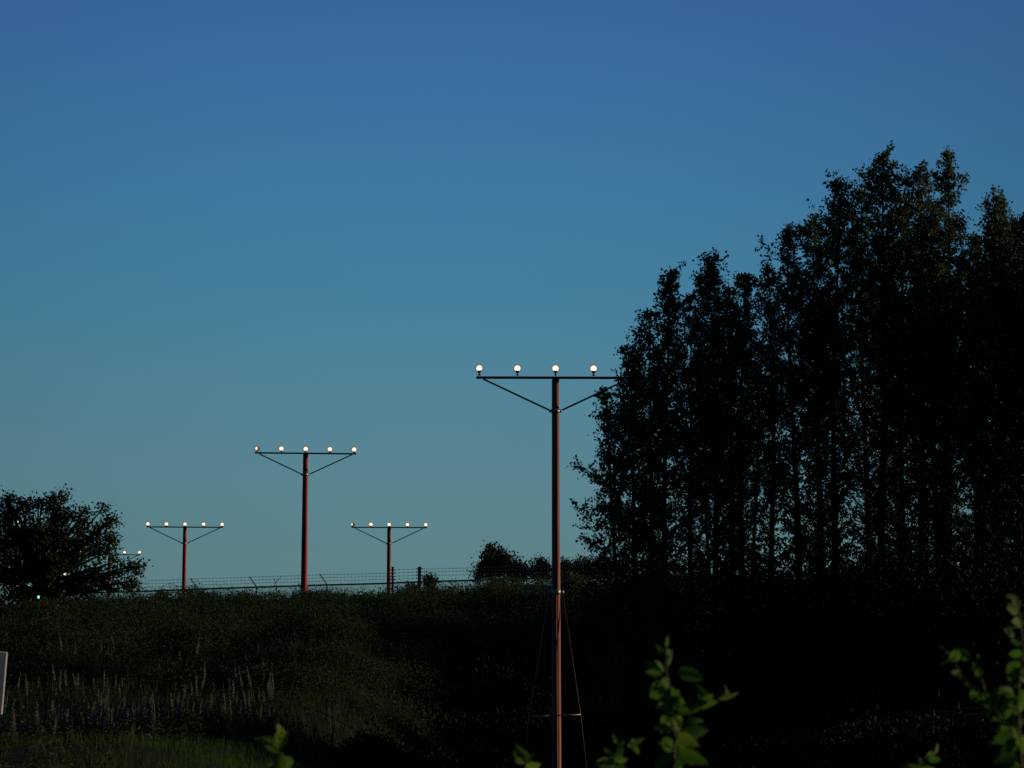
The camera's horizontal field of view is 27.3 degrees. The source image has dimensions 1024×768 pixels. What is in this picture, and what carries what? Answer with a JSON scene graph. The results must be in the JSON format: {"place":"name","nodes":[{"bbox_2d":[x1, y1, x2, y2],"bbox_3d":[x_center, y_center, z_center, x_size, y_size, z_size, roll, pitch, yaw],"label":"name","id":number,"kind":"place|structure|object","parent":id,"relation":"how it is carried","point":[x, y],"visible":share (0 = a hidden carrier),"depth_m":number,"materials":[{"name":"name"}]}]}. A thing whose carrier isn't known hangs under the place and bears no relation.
{"place":"outdoors","nodes":[
{"label":"outdoors","id":0,"kind":"place"},
{"bbox_2d":[0,571,1023,767],"bbox_3d":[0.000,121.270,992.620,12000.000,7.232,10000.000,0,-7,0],"label":"ground","id":1,"kind":"structure","parent":0,"point":[944,703],"depth_m":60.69,"materials":[{"name":"green plant"}]},
{"bbox_2d":[0,652,7,714],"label":"marker board","id":2,"kind":"object","parent":1,"relation":"on","point":[3,660],"visible":1,"depth_m":17.87,"materials":[{"name":"grey paint"}]},
{"bbox_2d":[7,709,18,739],"bbox_3d":[-8.752,6.035,36.974,0.290,0.684,0.310,-2,-6,26],"label":"lupin","id":3,"kind":"object","parent":1,"relation":"on","point":[13,721],"visible":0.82,"depth_m":36.97,"materials":[{"name":"plant"}]},
{"bbox_2d":[22,674,27,698],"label":"lupin","id":4,"kind":"object","parent":1,"relation":"on","point":[25,685],"visible":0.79,"depth_m":53.98,"materials":[{"name":"pink plant"}]},
{"bbox_2d":[23,684,31,704],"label":"lupin","id":5,"kind":"object","parent":1,"relation":"on","point":[27,693],"visible":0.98,"depth_m":53.28,"materials":[{"name":"pink plant"}]},
{"bbox_2d":[32,702,44,734],"bbox_3d":[-8.454,6.056,37.525,0.258,0.906,0.319,-3,-10,43],"label":"lupin","id":6,"kind":"object","parent":1,"relation":"on","point":[36,716],"visible":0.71,"depth_m":37.48,"materials":[{"name":"plant"}]},
{"bbox_2d":[58,670,65,700],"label":"lupin","id":7,"kind":"object","parent":1,"relation":"on","point":[60,680],"visible":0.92,"depth_m":53.74,"materials":[{"name":"plant"}]},
{"bbox_2d":[58,704,67,728],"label":"lupin","id":8,"kind":"object","parent":1,"relation":"on","point":[64,712],"visible":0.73,"depth_m":44.62,"materials":[{"name":"plant"}]},
{"bbox_2d":[60,670,68,696],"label":"lupin","id":9,"kind":"object","parent":1,"relation":"on","point":[65,681],"visible":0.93,"depth_m":53.96,"materials":[{"name":"pink plant"}]},
{"bbox_2d":[0,483,153,608],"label":"round tree","id":10,"kind":"object","parent":1,"relation":"on","point":[51,559],"visible":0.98,"depth_m":79.53,"materials":[{"name":"green plant"}]},
{"bbox_2d":[77,673,82,695],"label":"lupin","id":11,"kind":"object","parent":1,"relation":"on","point":[78,684],"visible":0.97,"depth_m":53.83,"materials":[{"name":"pink plant"}]},
{"bbox_2d":[74,696,89,726],"bbox_3d":[-9.522,7.375,46.694,0.272,0.955,0.336,11,-8,-33],"label":"lupin","id":12,"kind":"object","parent":1,"relation":"on","point":[85,710],"visible":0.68,"depth_m":46.71,"materials":[{"name":"plant"}]},
{"bbox_2d":[99,689,108,714],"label":"lupin","id":13,"kind":"object","parent":1,"relation":"on","point":[106,700],"visible":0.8,"depth_m":50.52,"materials":[{"name":"pink plant"}]},
{"bbox_2d":[80,550,140,583],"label":"approach light mast","id":14,"kind":"object","parent":1,"relation":"on","point":[124,552],"visible":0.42,"depth_m":142.74,"materials":[{"name":"metal"}]},
{"bbox_2d":[109,706,116,731],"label":"lupin","id":15,"kind":"object","parent":1,"relation":"on","point":[115,716],"visible":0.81,"depth_m":44.28,"materials":[{"name":"plant"}]},
{"bbox_2d":[124,694,133,721],"bbox_3d":[-8.526,7.329,46.911,0.346,0.982,0.280,-3,-8,12],"label":"lupin","id":16,"kind":"object","parent":1,"relation":"on","point":[131,703],"visible":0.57,"depth_m":47.00,"materials":[{"name":"plant"}]},
{"bbox_2d":[0,727,313,767],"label":"fresh grass","id":17,"kind":"structure","parent":1,"relation":"on","point":[236,763],"depth_m":29.46,"materials":[{"name":"green plant"}]},
{"bbox_2d":[173,689,182,721],"bbox_3d":[-6.975,6.811,44.153,0.271,0.949,0.334,-3,-14,25],"label":"lupin","id":18,"kind":"object","parent":1,"relation":"on","point":[180,699],"visible":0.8,"depth_m":44.13,"materials":[{"name":"purple plant"}]},
{"bbox_2d":[146,522,223,592],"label":"approach light mast","id":19,"kind":"object","parent":1,"relation":"on","point":[184,542],"visible":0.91,"depth_m":114.74,"materials":[{"name":"red metal"}]},
{"bbox_2d":[203,661,208,692],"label":"lupin","id":20,"kind":"object","parent":1,"relation":"on","point":[205,676],"visible":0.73,"depth_m":57.10,"materials":[{"name":"pink plant"}]},
{"bbox_2d":[210,695,213,718],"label":"lupin","id":21,"kind":"object","parent":1,"relation":"on","point":[212,706],"visible":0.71,"depth_m":50.66,"materials":[{"name":"purple plant"}]},
{"bbox_2d":[209,689,221,718],"bbox_3d":[-6.416,7.058,45.764,0.269,0.944,0.332,4,-8,-20],"label":"lupin","id":22,"kind":"object","parent":1,"relation":"on","point":[220,696],"visible":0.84,"depth_m":45.76,"materials":[{"name":"purple plant"}]},
{"bbox_2d":[239,673,247,699],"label":"lupin","id":23,"kind":"object","parent":1,"relation":"on","point":[241,681],"visible":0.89,"depth_m":56.04,"materials":[{"name":"pink plant"}]},
{"bbox_2d":[238,690,251,728],"bbox_3d":[-5.773,7.128,45.822,0.346,0.983,0.280,0,-5,33],"label":"lupin","id":24,"kind":"object","parent":1,"relation":"on","point":[243,705],"visible":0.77,"depth_m":45.80,"materials":[{"name":"purple plant"}]},
{"bbox_2d":[246,670,256,693],"bbox_3d":[-6.869,7.984,55.808,0.283,0.991,0.349,4,-7,-42],"label":"lupin","id":25,"kind":"object","parent":1,"relation":"on","point":[249,681],"visible":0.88,"depth_m":55.81,"materials":[{"name":"pink plant"}]},
{"bbox_2d":[262,662,268,692],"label":"lupin","id":26,"kind":"object","parent":1,"relation":"on","point":[263,674],"visible":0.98,"depth_m":57.52,"materials":[{"name":"pink plant"}]},
{"bbox_2d":[265,681,273,705],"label":"lupin","id":27,"kind":"object","parent":1,"relation":"on","point":[269,691],"visible":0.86,"depth_m":52.34,"materials":[{"name":"pink plant"}]},
{"bbox_2d":[254,724,292,767],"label":"sapling","id":28,"kind":"object","parent":1,"relation":"on","point":[271,744],"visible":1,"depth_m":4.52,"materials":[{"name":"green plant"}]},
{"bbox_2d":[255,446,356,597],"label":"approach light mast","id":29,"kind":"object","parent":1,"relation":"on","point":[304,546],"visible":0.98,"depth_m":87.01,"materials":[{"name":"red metal"}]},
{"bbox_2d":[80,563,627,598],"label":"security fence","id":30,"kind":"object","parent":1,"relation":"on","point":[419,581],"visible":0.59,"depth_m":99.55,"materials":[{"name":"metal"}]},
{"bbox_2d":[351,522,427,592],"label":"approach light mast","id":31,"kind":"object","parent":1,"relation":"on","point":[407,525],"visible":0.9,"depth_m":115.23,"materials":[{"name":"red metal"}]},
{"bbox_2d":[403,583,421,591],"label":"bush","id":32,"kind":"object","parent":1,"relation":"on","point":[414,586],"visible":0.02,"depth_m":134.28,"materials":[{"name":"green plant"}]},
{"bbox_2d":[422,570,442,594],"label":"tree","id":33,"kind":"object","parent":1,"relation":"on","point":[429,578],"visible":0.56,"depth_m":159.07,"materials":[{"name":"green plant"}]},
{"bbox_2d":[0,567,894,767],"bbox_3d":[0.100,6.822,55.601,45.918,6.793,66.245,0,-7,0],"label":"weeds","id":34,"kind":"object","parent":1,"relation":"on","point":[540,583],"visible":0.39,"depth_m":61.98,"materials":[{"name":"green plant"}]},
{"bbox_2d":[466,540,520,584],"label":"tree","id":35,"kind":"object","parent":1,"relation":"on","point":[498,559],"visible":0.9,"depth_m":149.22,"materials":[{"name":"green plant"}]},
{"bbox_2d":[504,556,532,583],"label":"bush","id":36,"kind":"object","parent":1,"relation":"on","point":[516,568],"visible":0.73,"depth_m":134.35,"materials":[{"name":"green plant"}]},
{"bbox_2d":[513,742,540,767],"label":"sapling","id":37,"kind":"object","parent":1,"relation":"on","point":[522,756],"visible":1,"depth_m":4.51,"materials":[{"name":"green plant"}]},
{"bbox_2d":[526,552,551,582],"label":"bush","id":38,"kind":"object","parent":1,"relation":"on","point":[540,561],"visible":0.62,"depth_m":134.26,"materials":[{"name":"green plant"}]},
{"bbox_2d":[475,364,629,767],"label":"approach light mast","id":39,"kind":"object","parent":1,"relation":"on","point":[555,591],"visible":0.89,"depth_m":54.77,"materials":[{"name":"red metal"}]},
{"bbox_2d":[548,555,581,580],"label":"bush","id":40,"kind":"object","parent":1,"relation":"on","point":[566,566],"visible":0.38,"depth_m":134.24,"materials":[{"name":"green plant"}]},
{"bbox_2d":[560,569,585,606],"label":"shrub","id":41,"kind":"object","parent":1,"relation":"on","point":[574,579],"visible":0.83,"depth_m":77.54,"materials":[{"name":"green plant"}]},
{"bbox_2d":[569,551,602,581],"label":"bush","id":42,"kind":"object","parent":1,"relation":"on","point":[585,565],"visible":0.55,"depth_m":134.38,"materials":[{"name":"green plant"}]},
{"bbox_2d":[585,551,617,581],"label":"bush","id":43,"kind":"object","parent":1,"relation":"on","point":[604,565],"visible":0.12,"depth_m":134.17,"materials":[{"name":"green plant"}]},
{"bbox_2d":[594,733,643,767],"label":"sapling","id":44,"kind":"object","parent":1,"relation":"on","point":[608,762],"visible":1,"depth_m":4.25,"materials":[{"name":"green plant"}]},
{"bbox_2d":[570,385,677,767],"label":"alder tree","id":45,"kind":"object","parent":1,"relation":"on","point":[611,481],"visible":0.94,"depth_m":44.69,"materials":[{"name":"green plant"}]},
{"bbox_2d":[565,344,691,767],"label":"alder tree","id":46,"kind":"object","parent":1,"relation":"on","point":[633,374],"visible":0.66,"depth_m":45.85,"materials":[{"name":"green plant"}]},
{"bbox_2d":[618,308,690,711],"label":"alder tree","id":47,"kind":"object","parent":1,"relation":"on","point":[648,334],"visible":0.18,"depth_m":50.79,"materials":[{"name":"green plant"}]},
{"bbox_2d":[602,260,719,766],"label":"alder tree","id":48,"kind":"object","parent":1,"relation":"on","point":[670,306],"visible":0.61,"depth_m":48.03,"materials":[{"name":"green plant"}]},
{"bbox_2d":[323,517,1023,767],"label":"undergrowth","id":49,"kind":"object","parent":1,"relation":"on","point":[820,663],"visible":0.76,"depth_m":43.11,"materials":[{"name":"green plant"}]},
{"bbox_2d":[644,636,738,767],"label":"sapling","id":50,"kind":"object","parent":1,"relation":"on","point":[673,705],"visible":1,"depth_m":4.15,"materials":[{"name":"green plant"}]},
{"bbox_2d":[626,389,760,642],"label":"alder tree","id":51,"kind":"object","parent":1,"relation":"on","point":[710,510],"visible":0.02,"depth_m":64.82,"materials":[{"name":"green plant"}]},
{"bbox_2d":[655,292,745,698],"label":"alder tree","id":52,"kind":"object","parent":1,"relation":"on","point":[688,586],"visible":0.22,"depth_m":50.87,"materials":[{"name":"green plant"}]},
{"bbox_2d":[668,247,769,696],"bbox_3d":[4.708,2.430,48.561,2.368,11.242,2.186,-2,-7,17],"label":"alder tree","id":53,"kind":"object","parent":1,"relation":"on","point":[709,279],"visible":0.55,"depth_m":48.57,"materials":[{"name":"green plant"}]},
{"bbox_2d":[697,282,787,686],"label":"alder tree","id":54,"kind":"object","parent":1,"relation":"on","point":[728,308],"visible":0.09,"depth_m":51.75,"materials":[{"name":"green plant"}]},
{"bbox_2d":[690,271,796,681],"bbox_3d":[5.153,2.425,47.117,2.390,10.028,2.649,0,-7,0],"label":"alder tree","id":55,"kind":"object","parent":1,"relation":"on","point":[737,346],"visible":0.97,"depth_m":46.99,"materials":[{"name":"green plant"}]},
{"bbox_2d":[700,353,799,636],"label":"alder tree","id":56,"kind":"object","parent":1,"relation":"on","point":[760,540],"visible":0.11,"depth_m":65.88,"materials":[{"name":"green plant"}]},
{"bbox_2d":[733,262,822,624],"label":"alder tree","id":57,"kind":"object","parent":1,"relation":"on","point":[768,283],"visible":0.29,"depth_m":50.58,"materials":[{"name":"green plant"}]},
{"bbox_2d":[745,221,847,610],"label":"alder tree","id":58,"kind":"object","parent":1,"relation":"on","point":[795,289],"visible":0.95,"depth_m":48.15,"materials":[{"name":"green plant"}]},
{"bbox_2d":[762,316,859,588],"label":"alder tree","id":59,"kind":"object","parent":1,"relation":"on","point":[785,509],"visible":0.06,"depth_m":66.15,"materials":[{"name":"green plant"}]},
{"bbox_2d":[775,213,877,594],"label":"alder tree","id":60,"kind":"object","parent":1,"relation":"on","point":[820,485],"visible":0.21,"depth_m":51.57,"materials":[{"name":"green plant"}]},
{"bbox_2d":[762,169,895,591],"bbox_3d":[7.513,0.954,49.485,3.318,11.966,2.899,-2,-7,19],"label":"alder tree","id":61,"kind":"object","parent":1,"relation":"on","point":[837,213],"visible":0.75,"depth_m":49.24,"materials":[{"name":"green plant"}]},
{"bbox_2d":[785,183,909,656],"bbox_3d":[8.551,1.203,52.212,3.430,12.780,2.784,0,-7,0],"label":"alder tree","id":62,"kind":"object","parent":1,"relation":"on","point":[861,195],"visible":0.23,"depth_m":52.19,"materials":[{"name":"green plant"}]},
{"bbox_2d":[815,140,946,679],"bbox_3d":[8.756,0.634,49.020,3.675,12.701,2.598,6,-9,-41],"label":"alder tree","id":63,"kind":"object","parent":1,"relation":"on","point":[881,516],"visible":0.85,"depth_m":48.83,"materials":[{"name":"green plant"}]},
{"bbox_2d":[841,283,925,553],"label":"alder tree","id":64,"kind":"object","parent":1,"relation":"on","point":[894,531],"visible":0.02,"depth_m":67.00,"materials":[{"name":"green plant"}]},
{"bbox_2d":[850,194,963,594],"bbox_3d":[9.514,1.161,51.013,2.064,12.298,3.163,3,-7,-21],"label":"alder tree","id":65,"kind":"object","parent":1,"relation":"on","point":[899,282],"visible":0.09,"depth_m":51.20,"materials":[{"name":"green plant"}]},
{"bbox_2d":[877,159,960,591],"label":"alder tree","id":66,"kind":"object","parent":1,"relation":"on","point":[918,177],"visible":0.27,"depth_m":50.00,"materials":[{"name":"green plant"}]},
{"bbox_2d":[901,743,940,767],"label":"sapling","id":67,"kind":"object","parent":1,"relation":"on","point":[931,759],"visible":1,"depth_m":4.34,"materials":[{"name":"green plant"}]},
{"bbox_2d":[858,203,994,688],"bbox_3d":[9.163,1.310,46.143,2.832,10.798,3.131,-3,-7,21],"label":"alder tree","id":68,"kind":"object","parent":1,"relation":"on","point":[927,353],"visible":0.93,"depth_m":46.18,"materials":[{"name":"green plant"}]},
{"bbox_2d":[887,145,1008,578],"bbox_3d":[10.087,0.693,48.832,2.378,12.587,2.846,-5,-9,37],"label":"alder tree","id":69,"kind":"object","parent":1,"relation":"on","point":[957,221],"visible":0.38,"depth_m":49.00,"materials":[{"name":"green plant"}]},
{"bbox_2d":[905,270,990,554],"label":"alder tree","id":70,"kind":"object","parent":1,"relation":"on","point":[953,446],"visible":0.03,"depth_m":65.91,"materials":[{"name":"green plant"}]},
{"bbox_2d":[912,286,1023,689],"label":"alder tree","id":71,"kind":"object","parent":1,"relation":"on","point":[980,307],"visible":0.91,"depth_m":45.64,"materials":[{"name":"green plant"}]},
{"bbox_2d":[925,184,1023,574],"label":"alder tree","id":72,"kind":"object","parent":1,"relation":"on","point":[998,204],"visible":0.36,"depth_m":48.40,"materials":[{"name":"green plant"}]},
{"bbox_2d":[942,272,1015,577],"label":"alder tree","id":73,"kind":"object","parent":1,"relation":"on","point":[986,430],"depth_m":64.91,"materials":[{"name":"green plant"}]},
{"bbox_2d":[938,231,1023,576],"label":"alder tree","id":74,"kind":"object","parent":1,"relation":"on","point":[974,252],"visible":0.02,"depth_m":51.70,"materials":[{"name":"green plant"}]},
{"bbox_2d":[939,594,1023,767],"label":"sapling","id":75,"kind":"object","parent":1,"relation":"on","point":[1012,743],"visible":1,"depth_m":3.96,"materials":[{"name":"green plant"}]},
{"bbox_2d":[949,205,1023,574],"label":"alder tree","id":76,"kind":"object","parent":1,"relation":"on","point":[1014,259],"visible":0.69,"depth_m":47.26,"materials":[{"name":"green plant"}]},
{"bbox_2d":[963,208,1023,568],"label":"alder tree","id":77,"kind":"object","parent":1,"relation":"on","point":[1001,401],"visible":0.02,"depth_m":51.10,"materials":[{"name":"green plant"}]},
{"bbox_2d":[999,279,1023,550],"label":"alder tree","id":78,"kind":"object","parent":1,"relation":"on","point":[1013,448],"visible":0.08,"depth_m":50.23,"materials":[{"name":"green plant"}]},
{"bbox_2d":[0,0,1023,602],"label":"sky","id":79,"kind":"structure","parent":0,"point":[229,228],"materials":[{"name":"blue"}]}
]}

